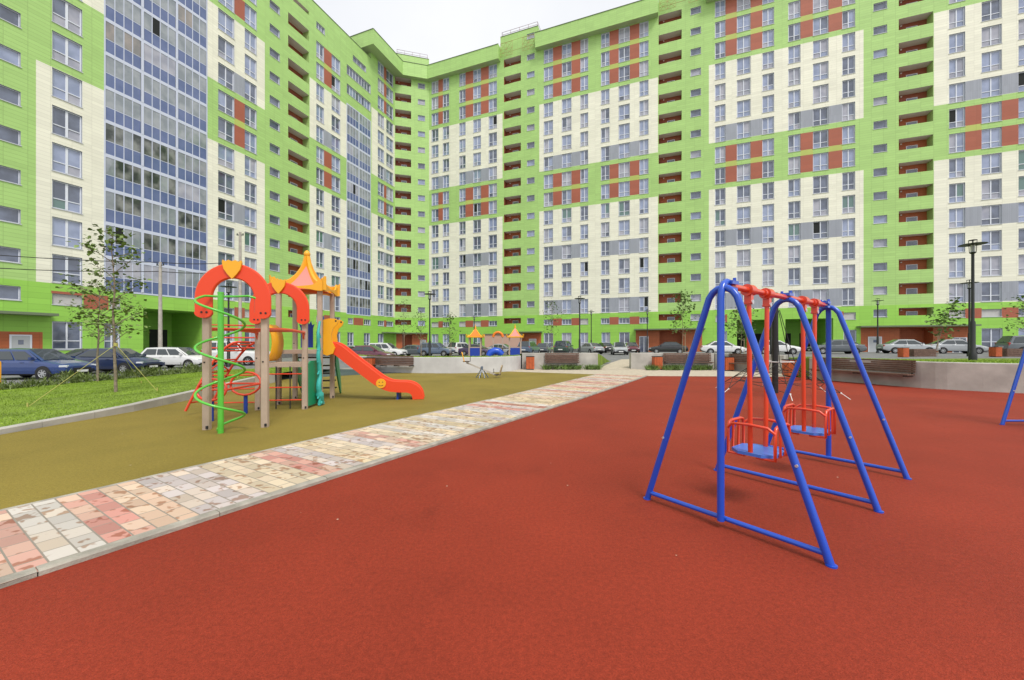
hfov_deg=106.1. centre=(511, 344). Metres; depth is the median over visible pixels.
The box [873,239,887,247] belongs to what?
stairwell window
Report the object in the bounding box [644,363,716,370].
weeds
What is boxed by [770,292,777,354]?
street lamp
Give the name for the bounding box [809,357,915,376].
wall bench
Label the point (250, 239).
window
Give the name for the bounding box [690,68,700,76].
stairwell window
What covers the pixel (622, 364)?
ramp path
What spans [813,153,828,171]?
window
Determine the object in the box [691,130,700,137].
stairwell window
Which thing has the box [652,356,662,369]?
litter bin
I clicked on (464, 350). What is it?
parked car
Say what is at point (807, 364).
terrace lawn
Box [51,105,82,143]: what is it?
window
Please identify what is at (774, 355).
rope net
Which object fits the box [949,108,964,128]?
window
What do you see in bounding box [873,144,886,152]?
stairwell window
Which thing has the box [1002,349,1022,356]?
timber planter
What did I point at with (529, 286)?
stairwell window
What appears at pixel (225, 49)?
window
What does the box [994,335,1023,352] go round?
parked car
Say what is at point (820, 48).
window
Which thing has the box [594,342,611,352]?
parked car
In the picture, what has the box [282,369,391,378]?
teal rubber surface
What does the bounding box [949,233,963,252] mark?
window
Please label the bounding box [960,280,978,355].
street lamp
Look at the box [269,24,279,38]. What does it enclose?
stairwell window
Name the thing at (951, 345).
parked car
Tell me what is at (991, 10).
window
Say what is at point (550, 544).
red rubber surface
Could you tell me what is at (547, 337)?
ground floor window
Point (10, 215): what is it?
stairwell window
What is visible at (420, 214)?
stairwell window
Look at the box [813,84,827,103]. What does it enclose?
window
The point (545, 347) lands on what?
parked car
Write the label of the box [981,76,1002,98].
window
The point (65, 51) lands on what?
window
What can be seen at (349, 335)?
ground floor window
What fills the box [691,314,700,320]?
stairwell window
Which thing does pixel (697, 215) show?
stairwell window
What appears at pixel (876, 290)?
stairwell window
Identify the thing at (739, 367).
retaining wall
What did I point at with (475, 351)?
play tower
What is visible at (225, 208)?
window
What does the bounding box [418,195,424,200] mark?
stairwell window
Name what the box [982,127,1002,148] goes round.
window
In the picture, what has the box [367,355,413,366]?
wall bench
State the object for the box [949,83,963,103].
window
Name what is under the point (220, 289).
window
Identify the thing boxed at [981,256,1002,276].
window
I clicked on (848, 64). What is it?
window
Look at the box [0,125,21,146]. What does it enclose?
stairwell window
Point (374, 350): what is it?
parked car
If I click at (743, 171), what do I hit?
window
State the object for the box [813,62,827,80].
window
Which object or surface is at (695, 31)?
stairwell window
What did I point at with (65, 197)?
window
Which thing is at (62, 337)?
ground floor window
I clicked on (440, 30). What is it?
sky
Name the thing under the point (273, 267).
stairwell window
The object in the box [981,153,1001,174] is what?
window
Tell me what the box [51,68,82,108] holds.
window
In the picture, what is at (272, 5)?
stairwell window
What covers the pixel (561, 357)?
wall bench
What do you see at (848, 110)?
window
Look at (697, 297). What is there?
stairwell window
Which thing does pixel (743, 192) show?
window
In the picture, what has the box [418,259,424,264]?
stairwell window
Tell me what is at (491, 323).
strip window
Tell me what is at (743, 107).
window
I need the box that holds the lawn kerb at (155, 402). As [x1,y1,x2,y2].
[0,375,274,434]
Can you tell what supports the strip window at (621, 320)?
in the apartment building
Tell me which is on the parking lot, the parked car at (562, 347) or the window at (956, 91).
the parked car at (562, 347)
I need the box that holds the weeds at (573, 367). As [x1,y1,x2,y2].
[541,363,604,369]
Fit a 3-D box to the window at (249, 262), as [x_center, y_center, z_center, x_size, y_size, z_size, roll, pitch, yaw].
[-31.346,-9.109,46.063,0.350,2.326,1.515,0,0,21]
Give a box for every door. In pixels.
[9,334,31,347]
[639,336,648,351]
[868,337,881,351]
[952,337,966,340]
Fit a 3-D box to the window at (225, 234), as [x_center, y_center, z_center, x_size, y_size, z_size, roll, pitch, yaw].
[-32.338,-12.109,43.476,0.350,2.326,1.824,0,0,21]
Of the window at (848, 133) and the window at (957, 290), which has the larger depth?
the window at (848, 133)
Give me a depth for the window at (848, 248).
49.99 m
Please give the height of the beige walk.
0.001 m
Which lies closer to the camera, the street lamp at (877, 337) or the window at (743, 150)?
the street lamp at (877, 337)
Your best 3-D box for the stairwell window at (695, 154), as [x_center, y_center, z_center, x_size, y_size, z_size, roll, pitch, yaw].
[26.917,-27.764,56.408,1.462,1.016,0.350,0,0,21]
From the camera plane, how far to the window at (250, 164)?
46.18 m
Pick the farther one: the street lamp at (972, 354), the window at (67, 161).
the window at (67, 161)
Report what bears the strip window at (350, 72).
in the apartment building
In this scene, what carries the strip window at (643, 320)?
in the apartment building
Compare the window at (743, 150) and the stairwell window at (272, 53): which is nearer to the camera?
the stairwell window at (272, 53)
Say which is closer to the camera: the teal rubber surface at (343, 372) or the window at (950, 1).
the teal rubber surface at (343, 372)
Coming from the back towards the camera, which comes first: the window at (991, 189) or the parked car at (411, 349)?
the parked car at (411, 349)
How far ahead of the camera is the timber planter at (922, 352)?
31.48 m
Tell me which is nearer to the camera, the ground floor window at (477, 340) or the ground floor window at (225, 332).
the ground floor window at (225, 332)
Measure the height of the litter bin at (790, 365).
0.822 m
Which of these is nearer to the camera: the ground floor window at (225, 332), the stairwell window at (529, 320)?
the ground floor window at (225, 332)
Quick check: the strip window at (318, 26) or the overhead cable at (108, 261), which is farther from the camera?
the strip window at (318, 26)
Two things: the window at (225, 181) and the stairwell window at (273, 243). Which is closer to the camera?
the window at (225, 181)
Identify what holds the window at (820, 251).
in the apartment building
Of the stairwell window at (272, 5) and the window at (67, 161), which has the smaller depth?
the window at (67, 161)
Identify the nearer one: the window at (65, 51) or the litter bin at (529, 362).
the litter bin at (529, 362)
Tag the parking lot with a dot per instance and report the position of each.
(610, 357)
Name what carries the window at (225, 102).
in the apartment building
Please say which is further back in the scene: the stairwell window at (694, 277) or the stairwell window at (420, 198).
the stairwell window at (420, 198)
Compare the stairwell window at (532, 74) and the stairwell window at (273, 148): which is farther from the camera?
the stairwell window at (532, 74)
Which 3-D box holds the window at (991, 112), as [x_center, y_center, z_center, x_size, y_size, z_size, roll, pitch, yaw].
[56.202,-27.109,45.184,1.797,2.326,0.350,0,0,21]
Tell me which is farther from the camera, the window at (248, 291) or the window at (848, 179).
the window at (848, 179)
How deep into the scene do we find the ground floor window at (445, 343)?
71.54 m
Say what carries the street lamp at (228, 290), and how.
on the parking lot
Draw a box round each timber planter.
[909,349,936,356]
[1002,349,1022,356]
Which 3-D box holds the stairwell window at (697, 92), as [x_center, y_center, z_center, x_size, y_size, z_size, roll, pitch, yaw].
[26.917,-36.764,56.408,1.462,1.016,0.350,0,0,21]
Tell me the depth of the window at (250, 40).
46.18 m
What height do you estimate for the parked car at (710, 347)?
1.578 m
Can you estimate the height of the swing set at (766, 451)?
2.138 m
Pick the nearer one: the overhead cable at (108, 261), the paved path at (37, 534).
the paved path at (37, 534)
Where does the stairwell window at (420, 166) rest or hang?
in the apartment building
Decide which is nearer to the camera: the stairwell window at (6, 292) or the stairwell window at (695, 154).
the stairwell window at (6, 292)
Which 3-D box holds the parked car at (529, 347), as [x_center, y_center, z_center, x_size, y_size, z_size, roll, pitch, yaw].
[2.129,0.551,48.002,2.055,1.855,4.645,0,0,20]
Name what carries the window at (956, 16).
in the apartment building
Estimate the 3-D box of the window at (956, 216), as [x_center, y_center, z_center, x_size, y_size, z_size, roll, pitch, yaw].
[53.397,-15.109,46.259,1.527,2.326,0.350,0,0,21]
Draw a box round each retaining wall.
[360,356,520,372]
[522,353,597,368]
[629,353,713,368]
[715,353,787,373]
[809,358,1023,392]
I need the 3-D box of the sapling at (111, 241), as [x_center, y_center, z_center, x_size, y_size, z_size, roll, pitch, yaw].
[-11.884,-0.973,11.672,2.106,4.936,5.111,0,0,-34]
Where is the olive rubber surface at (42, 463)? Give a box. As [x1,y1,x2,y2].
[0,371,594,508]
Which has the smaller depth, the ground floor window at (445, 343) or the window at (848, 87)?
the window at (848, 87)
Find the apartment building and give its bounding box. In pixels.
[0,0,1023,357]
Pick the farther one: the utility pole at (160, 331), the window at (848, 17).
the window at (848, 17)
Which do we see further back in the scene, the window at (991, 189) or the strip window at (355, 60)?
the strip window at (355, 60)
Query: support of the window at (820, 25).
in the apartment building
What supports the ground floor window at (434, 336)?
in the apartment building
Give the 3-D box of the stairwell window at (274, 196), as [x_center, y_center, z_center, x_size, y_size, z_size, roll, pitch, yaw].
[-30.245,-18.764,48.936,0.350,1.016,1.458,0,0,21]
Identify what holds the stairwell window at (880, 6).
in the apartment building
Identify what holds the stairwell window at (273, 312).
in the apartment building
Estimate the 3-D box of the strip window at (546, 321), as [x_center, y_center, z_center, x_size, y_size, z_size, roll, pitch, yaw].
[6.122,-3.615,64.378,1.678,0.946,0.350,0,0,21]
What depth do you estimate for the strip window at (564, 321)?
63.36 m
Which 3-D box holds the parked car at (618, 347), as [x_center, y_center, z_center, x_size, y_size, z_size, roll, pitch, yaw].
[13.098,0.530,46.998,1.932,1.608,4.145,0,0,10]
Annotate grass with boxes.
[358,354,521,356]
[791,356,1019,362]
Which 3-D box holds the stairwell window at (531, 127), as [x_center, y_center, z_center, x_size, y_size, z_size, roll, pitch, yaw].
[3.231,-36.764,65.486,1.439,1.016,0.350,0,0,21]
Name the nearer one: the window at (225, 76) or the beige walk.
the beige walk
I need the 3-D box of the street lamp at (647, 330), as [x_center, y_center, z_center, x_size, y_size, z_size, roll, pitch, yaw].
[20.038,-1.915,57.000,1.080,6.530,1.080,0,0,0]
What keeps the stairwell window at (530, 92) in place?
in the apartment building
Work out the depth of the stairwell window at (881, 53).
48.87 m
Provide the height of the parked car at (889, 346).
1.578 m
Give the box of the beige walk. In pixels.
[508,369,786,376]
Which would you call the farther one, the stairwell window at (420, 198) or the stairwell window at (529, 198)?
the stairwell window at (420, 198)
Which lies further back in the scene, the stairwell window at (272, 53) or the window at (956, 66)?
the stairwell window at (272, 53)
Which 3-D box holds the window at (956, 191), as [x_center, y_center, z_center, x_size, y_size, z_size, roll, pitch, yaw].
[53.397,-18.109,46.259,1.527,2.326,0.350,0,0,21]
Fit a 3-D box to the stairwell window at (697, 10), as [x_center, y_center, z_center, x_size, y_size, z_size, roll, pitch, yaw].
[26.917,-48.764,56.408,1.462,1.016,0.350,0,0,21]
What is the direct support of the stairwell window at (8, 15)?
in the apartment building
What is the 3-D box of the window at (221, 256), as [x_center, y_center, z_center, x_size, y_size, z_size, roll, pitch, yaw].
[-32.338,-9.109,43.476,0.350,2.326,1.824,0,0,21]
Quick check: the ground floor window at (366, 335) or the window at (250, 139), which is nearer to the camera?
the window at (250, 139)
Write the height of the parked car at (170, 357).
1.598 m
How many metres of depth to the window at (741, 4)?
54.24 m
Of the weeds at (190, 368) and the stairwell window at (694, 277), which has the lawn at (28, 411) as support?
the weeds at (190, 368)
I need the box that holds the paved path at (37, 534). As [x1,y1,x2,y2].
[0,374,644,583]
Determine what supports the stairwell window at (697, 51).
in the apartment building
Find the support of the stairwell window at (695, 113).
in the apartment building
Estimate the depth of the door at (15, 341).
29.41 m
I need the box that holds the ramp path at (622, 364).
[601,359,630,368]
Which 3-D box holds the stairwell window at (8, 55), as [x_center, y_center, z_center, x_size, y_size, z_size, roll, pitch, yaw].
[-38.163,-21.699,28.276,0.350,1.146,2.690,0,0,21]
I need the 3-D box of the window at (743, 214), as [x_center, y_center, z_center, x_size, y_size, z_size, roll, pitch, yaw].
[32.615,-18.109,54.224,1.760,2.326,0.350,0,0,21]
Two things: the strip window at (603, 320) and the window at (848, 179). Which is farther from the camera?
the strip window at (603, 320)
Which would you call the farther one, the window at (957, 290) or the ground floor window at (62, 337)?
the window at (957, 290)
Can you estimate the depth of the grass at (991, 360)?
14.72 m
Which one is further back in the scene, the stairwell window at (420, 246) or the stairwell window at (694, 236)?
the stairwell window at (420, 246)
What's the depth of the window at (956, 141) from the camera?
46.27 m
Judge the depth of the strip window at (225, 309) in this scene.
43.71 m
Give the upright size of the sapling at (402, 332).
7.436 m
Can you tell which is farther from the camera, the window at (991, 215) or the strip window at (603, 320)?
the strip window at (603, 320)
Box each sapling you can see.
[26,224,157,406]
[59,280,141,380]
[394,300,411,355]
[412,309,427,355]
[442,312,460,342]
[543,300,564,352]
[669,289,697,352]
[725,305,758,353]
[924,293,966,348]
[999,295,1023,334]
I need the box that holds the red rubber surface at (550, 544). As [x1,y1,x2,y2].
[0,376,1023,679]
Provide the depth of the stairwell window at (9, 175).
29.06 m
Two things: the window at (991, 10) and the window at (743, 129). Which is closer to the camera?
the window at (991, 10)
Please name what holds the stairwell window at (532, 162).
in the apartment building
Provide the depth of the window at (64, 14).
31.81 m
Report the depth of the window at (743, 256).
54.24 m
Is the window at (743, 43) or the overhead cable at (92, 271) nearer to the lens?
the overhead cable at (92, 271)
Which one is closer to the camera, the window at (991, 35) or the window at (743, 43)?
the window at (991, 35)
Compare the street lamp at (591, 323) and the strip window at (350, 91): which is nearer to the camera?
the street lamp at (591, 323)
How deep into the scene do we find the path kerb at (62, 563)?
3.67 m
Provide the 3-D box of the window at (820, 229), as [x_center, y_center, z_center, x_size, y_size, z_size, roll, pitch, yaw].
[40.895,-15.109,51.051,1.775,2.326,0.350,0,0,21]
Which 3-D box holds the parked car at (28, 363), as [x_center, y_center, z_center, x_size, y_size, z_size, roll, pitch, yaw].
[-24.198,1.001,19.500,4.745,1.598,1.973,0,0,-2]
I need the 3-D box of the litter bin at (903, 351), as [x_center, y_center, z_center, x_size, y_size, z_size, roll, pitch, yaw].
[31.515,0.684,31.000,0.500,0.822,0.500,0,0,0]
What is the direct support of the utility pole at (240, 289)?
on the parking lot
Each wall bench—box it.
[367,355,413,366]
[545,353,579,362]
[663,353,713,363]
[729,354,753,363]
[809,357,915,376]
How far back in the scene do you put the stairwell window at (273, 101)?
49.06 m
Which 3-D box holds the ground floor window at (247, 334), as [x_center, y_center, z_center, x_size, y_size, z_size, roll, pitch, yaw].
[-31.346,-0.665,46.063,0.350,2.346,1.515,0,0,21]
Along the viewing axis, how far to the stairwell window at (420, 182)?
72.42 m
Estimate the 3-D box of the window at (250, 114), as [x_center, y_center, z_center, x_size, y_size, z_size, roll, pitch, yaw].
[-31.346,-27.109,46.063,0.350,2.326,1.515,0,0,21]
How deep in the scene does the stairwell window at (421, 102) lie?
72.42 m
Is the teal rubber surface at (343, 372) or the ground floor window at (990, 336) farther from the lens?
the ground floor window at (990, 336)
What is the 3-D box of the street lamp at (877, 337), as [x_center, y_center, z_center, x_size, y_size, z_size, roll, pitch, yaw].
[41.805,-1.965,44.000,1.080,6.530,1.080,0,0,0]
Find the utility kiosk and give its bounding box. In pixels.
[484,334,522,347]
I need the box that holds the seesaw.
[461,352,502,377]
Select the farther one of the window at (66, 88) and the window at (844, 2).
the window at (844, 2)
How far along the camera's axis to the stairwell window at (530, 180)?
65.52 m
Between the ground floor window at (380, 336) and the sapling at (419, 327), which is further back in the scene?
the ground floor window at (380, 336)
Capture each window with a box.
[0,4,21,28]
[0,45,21,67]
[0,85,21,106]
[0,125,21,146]
[0,166,21,185]
[0,206,21,224]
[0,246,21,263]
[0,285,21,300]
[51,0,82,37]
[51,31,82,72]
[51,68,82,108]
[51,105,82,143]
[51,143,81,178]
[51,180,82,214]
[51,217,82,249]
[51,254,82,285]
[52,321,80,349]
[104,323,118,347]
[218,0,234,13]
[218,9,234,39]
[218,36,234,65]
[218,63,233,91]
[218,90,233,117]
[218,117,234,144]
[218,144,234,170]
[218,171,234,196]
[218,198,234,222]
[218,225,234,248]
[218,252,232,265]
[218,280,233,300]
[224,308,232,315]
[224,331,232,340]
[244,4,256,30]
[244,55,256,80]
[244,105,256,129]
[244,156,256,179]
[244,207,256,228]
[245,29,256,55]
[245,80,255,104]
[245,131,256,154]
[245,181,255,203]
[245,232,256,253]
[245,257,255,270]
[245,283,253,302]
[245,332,254,346]
[269,1,278,14]
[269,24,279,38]
[269,48,279,61]
[269,72,278,84]
[269,96,279,108]
[269,120,279,131]
[270,144,278,154]
[270,167,279,178]
[270,191,278,201]
[270,215,278,224]
[270,239,279,248]
[270,263,278,271]
[270,309,275,316]
[316,22,323,33]
[347,65,369,92]
[347,85,370,111]
[347,332,352,344]
[353,56,365,72]
[364,319,370,325]
[364,333,368,344]
[378,334,382,342]
[386,321,391,326]
[418,84,424,88]
[418,100,424,104]
[418,115,424,120]
[418,131,424,136]
[418,147,424,152]
[418,163,424,168]
[418,179,424,184]
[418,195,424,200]
[418,211,424,216]
[418,227,424,232]
[418,243,424,248]
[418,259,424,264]
[418,275,424,280]
[418,291,424,296]
[418,307,424,312]
[432,334,437,342]
[443,334,448,345]
[460,334,465,342]
[475,338,479,343]
[489,321,496,325]
[527,33,534,39]
[527,54,534,60]
[527,71,534,77]
[527,89,534,95]
[527,107,534,113]
[527,124,534,130]
[527,142,534,148]
[527,160,534,165]
[527,177,534,183]
[527,195,534,201]
[527,213,534,218]
[527,230,534,236]
[527,248,534,254]
[527,266,534,271]
[527,284,534,289]
[527,301,534,306]
[527,318,534,323]
[544,320,552,324]
[544,333,552,346]
[562,319,571,324]
[562,333,570,342]
[581,333,587,345]
[601,318,609,323]
[602,332,609,342]
[619,318,629,323]
[619,332,629,343]
[639,317,646,323]
[690,7,700,15]
[690,27,700,35]
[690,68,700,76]
[690,109,700,117]
[690,150,700,158]
[690,171,700,178]
[690,212,700,219]
[690,253,700,260]
[691,48,700,55]
[691,89,700,96]
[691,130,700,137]
[691,192,700,198]
[691,233,700,239]
[691,274,700,280]
[691,294,700,300]
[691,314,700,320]
[737,0,749,11]
[737,14,750,32]
[737,36,749,53]
[737,57,750,74]
[737,78,750,96]
[737,100,750,117]
[737,121,750,138]
[737,142,749,159]
[737,164,750,181]
[737,185,749,202]
[737,207,750,223]
[737,228,749,244]
[737,249,750,266]
[813,0,828,13]
[813,16,828,35]
[813,39,828,58]
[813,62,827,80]
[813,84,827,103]
[813,107,828,126]
[813,130,828,148]
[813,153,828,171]
[813,175,827,193]
[813,198,827,216]
[813,221,827,238]
[813,243,828,261]
[813,266,828,283]
[813,289,827,300]
[842,0,855,5]
[842,9,854,29]
[842,33,855,52]
[842,56,855,75]
[842,79,854,98]
[842,102,855,121]
[842,125,855,144]
[842,149,855,167]
[842,172,854,190]
[842,195,855,213]
[842,218,855,236]
[842,241,854,259]
[842,265,854,282]
[842,288,855,305]
[844,330,855,341]
[873,2,887,11]
[873,25,886,34]
[873,49,887,58]
[873,73,887,82]
[873,97,887,105]
[873,120,887,129]
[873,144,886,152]
[873,168,885,176]
[873,192,885,200]
[873,215,887,223]
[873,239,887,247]
[873,263,887,270]
[873,287,885,294]
[873,309,885,316]
[949,0,965,3]
[949,7,965,28]
[949,32,965,53]
[949,58,965,78]
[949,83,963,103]
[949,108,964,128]
[949,133,965,153]
[949,158,965,178]
[949,183,965,202]
[949,208,965,227]
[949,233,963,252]
[949,258,963,277]
[949,283,965,302]
[981,0,1001,21]
[981,25,1001,47]
[981,50,1000,72]
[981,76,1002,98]
[981,102,1002,123]
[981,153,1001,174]
[981,205,1000,225]
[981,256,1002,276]
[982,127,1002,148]
[982,179,1000,199]
[982,230,1002,250]
[982,282,1002,301]
[982,328,1000,346]
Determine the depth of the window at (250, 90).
46.18 m
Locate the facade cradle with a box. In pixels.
[500,34,533,56]
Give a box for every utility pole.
[156,262,163,366]
[237,232,243,363]
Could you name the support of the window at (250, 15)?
in the apartment building
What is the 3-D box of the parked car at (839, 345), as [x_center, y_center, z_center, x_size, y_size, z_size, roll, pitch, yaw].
[34.052,0.283,40.501,4.645,1.578,1.973,0,0,21]
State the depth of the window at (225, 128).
43.46 m
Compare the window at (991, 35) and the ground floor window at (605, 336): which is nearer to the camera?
the window at (991, 35)
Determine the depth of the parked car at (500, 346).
52.32 m
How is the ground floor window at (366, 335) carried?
in the apartment building
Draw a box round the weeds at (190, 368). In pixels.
[0,362,201,389]
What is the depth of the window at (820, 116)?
51.05 m
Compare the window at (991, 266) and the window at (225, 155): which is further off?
the window at (991, 266)
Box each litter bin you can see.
[363,357,375,366]
[526,356,534,369]
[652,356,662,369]
[725,357,733,370]
[781,359,798,376]
[897,347,909,356]
[989,347,1001,356]
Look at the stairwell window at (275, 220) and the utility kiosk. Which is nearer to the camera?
the stairwell window at (275, 220)
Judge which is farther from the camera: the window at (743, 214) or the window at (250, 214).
the window at (743, 214)
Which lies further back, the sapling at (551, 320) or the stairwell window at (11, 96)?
the sapling at (551, 320)
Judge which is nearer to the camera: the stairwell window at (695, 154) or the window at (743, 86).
the window at (743, 86)
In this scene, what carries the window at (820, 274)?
in the apartment building
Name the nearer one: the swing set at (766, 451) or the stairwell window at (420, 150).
the swing set at (766, 451)
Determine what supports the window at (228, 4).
in the apartment building
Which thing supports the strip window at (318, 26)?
in the apartment building
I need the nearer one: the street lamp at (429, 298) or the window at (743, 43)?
the street lamp at (429, 298)
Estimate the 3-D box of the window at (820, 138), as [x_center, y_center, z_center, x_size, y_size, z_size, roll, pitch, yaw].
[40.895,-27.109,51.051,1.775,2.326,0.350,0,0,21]
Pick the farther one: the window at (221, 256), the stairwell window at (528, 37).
the stairwell window at (528, 37)
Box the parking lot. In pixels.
[1,351,1020,388]
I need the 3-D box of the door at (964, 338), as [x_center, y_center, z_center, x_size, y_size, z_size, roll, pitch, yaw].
[53.533,0.125,46.044,1.297,1.850,0.095,0,0,21]
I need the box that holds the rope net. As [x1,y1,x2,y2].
[716,308,850,400]
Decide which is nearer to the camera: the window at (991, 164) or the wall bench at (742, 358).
the wall bench at (742, 358)
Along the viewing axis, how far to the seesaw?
17.66 m
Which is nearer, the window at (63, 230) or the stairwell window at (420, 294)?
the window at (63, 230)
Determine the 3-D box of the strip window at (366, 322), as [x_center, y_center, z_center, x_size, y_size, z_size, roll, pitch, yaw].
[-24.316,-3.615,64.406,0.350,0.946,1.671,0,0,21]
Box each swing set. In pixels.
[643,278,911,568]
[999,349,1023,424]
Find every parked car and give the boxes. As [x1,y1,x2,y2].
[0,348,95,379]
[66,348,103,371]
[75,348,164,373]
[140,347,216,368]
[200,340,269,365]
[351,345,395,355]
[369,343,407,355]
[401,345,427,355]
[417,342,454,355]
[446,342,467,354]
[458,344,488,355]
[487,344,508,354]
[517,341,539,352]
[537,343,550,352]
[553,341,573,352]
[577,343,604,353]
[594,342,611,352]
[611,342,627,354]
[626,342,639,352]
[649,342,687,352]
[700,341,746,353]
[758,340,800,353]
[807,339,866,353]
[876,339,940,353]
[925,339,988,353]
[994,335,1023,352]
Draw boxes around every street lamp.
[220,283,236,366]
[424,291,435,355]
[574,296,584,352]
[588,311,594,342]
[646,309,647,351]
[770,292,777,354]
[874,298,883,352]
[957,239,988,359]
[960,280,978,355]
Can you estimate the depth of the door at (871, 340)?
48.98 m
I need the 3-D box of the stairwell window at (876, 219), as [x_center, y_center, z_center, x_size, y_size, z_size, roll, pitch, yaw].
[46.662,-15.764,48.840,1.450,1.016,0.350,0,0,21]
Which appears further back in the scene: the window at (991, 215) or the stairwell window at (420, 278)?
the stairwell window at (420, 278)
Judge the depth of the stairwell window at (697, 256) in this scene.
56.43 m
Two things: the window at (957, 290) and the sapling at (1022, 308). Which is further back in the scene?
the window at (957, 290)
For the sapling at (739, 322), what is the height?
4.826 m
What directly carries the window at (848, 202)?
in the apartment building
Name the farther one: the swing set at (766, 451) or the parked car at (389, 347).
the parked car at (389, 347)
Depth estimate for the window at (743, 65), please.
54.24 m
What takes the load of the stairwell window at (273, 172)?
in the apartment building
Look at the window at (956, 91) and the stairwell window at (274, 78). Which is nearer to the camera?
the window at (956, 91)
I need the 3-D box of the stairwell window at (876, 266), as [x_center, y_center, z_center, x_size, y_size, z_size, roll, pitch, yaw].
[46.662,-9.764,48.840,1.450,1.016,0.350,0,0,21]
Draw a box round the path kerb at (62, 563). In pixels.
[0,375,647,588]
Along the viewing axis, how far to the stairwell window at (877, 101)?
48.87 m
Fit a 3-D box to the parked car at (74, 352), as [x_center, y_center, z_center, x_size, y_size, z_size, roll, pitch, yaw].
[-27.598,1.054,25.700,4.645,1.578,1.973,0,0,0]
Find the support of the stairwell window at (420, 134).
in the apartment building
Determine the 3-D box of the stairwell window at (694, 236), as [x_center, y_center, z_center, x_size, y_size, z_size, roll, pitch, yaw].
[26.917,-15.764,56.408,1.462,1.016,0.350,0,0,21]
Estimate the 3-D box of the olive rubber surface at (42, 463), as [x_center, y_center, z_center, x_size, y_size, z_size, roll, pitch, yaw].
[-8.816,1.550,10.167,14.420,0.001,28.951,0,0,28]
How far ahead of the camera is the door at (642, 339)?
58.85 m
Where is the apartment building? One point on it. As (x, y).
(622, 170)
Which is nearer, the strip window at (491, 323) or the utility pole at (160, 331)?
the utility pole at (160, 331)
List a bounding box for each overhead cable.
[0,255,238,263]
[0,268,195,273]
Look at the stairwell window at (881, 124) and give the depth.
48.88 m
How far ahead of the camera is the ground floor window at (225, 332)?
44.02 m
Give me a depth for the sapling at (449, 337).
43.97 m
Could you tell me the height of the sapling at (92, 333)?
4.466 m
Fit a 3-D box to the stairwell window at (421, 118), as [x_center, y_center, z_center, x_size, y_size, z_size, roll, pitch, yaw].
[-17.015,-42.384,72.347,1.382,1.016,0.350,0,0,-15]
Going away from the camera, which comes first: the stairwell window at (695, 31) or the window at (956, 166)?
the window at (956, 166)
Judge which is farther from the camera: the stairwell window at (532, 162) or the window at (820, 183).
the stairwell window at (532, 162)
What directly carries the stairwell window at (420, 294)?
in the apartment building
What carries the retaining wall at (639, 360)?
on the ground
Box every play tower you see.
[184,250,424,433]
[466,324,523,356]
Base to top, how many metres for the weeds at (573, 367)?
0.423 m
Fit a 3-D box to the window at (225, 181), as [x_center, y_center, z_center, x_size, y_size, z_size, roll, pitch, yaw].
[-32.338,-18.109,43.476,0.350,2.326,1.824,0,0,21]
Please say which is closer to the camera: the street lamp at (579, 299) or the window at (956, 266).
the street lamp at (579, 299)
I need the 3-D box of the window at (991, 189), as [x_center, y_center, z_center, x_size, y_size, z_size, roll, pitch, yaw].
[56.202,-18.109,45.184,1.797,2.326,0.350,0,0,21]
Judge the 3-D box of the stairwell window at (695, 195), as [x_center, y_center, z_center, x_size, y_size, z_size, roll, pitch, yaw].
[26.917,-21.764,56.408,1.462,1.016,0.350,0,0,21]
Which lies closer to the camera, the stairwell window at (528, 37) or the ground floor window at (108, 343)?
the ground floor window at (108, 343)
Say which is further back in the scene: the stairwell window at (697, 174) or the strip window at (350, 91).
the strip window at (350, 91)
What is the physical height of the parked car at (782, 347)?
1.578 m
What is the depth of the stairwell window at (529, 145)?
65.52 m
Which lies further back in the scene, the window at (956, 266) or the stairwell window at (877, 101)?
the stairwell window at (877, 101)
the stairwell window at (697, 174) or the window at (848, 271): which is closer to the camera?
the window at (848, 271)
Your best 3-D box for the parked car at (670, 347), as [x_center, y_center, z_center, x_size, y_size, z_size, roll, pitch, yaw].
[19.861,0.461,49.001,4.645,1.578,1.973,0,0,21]
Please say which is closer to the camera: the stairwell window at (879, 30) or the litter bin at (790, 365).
the litter bin at (790, 365)
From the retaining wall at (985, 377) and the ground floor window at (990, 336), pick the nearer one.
the retaining wall at (985, 377)
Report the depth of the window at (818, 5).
51.06 m
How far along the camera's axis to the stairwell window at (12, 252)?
29.06 m
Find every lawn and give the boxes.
[0,364,329,426]
[520,354,609,364]
[788,358,1020,377]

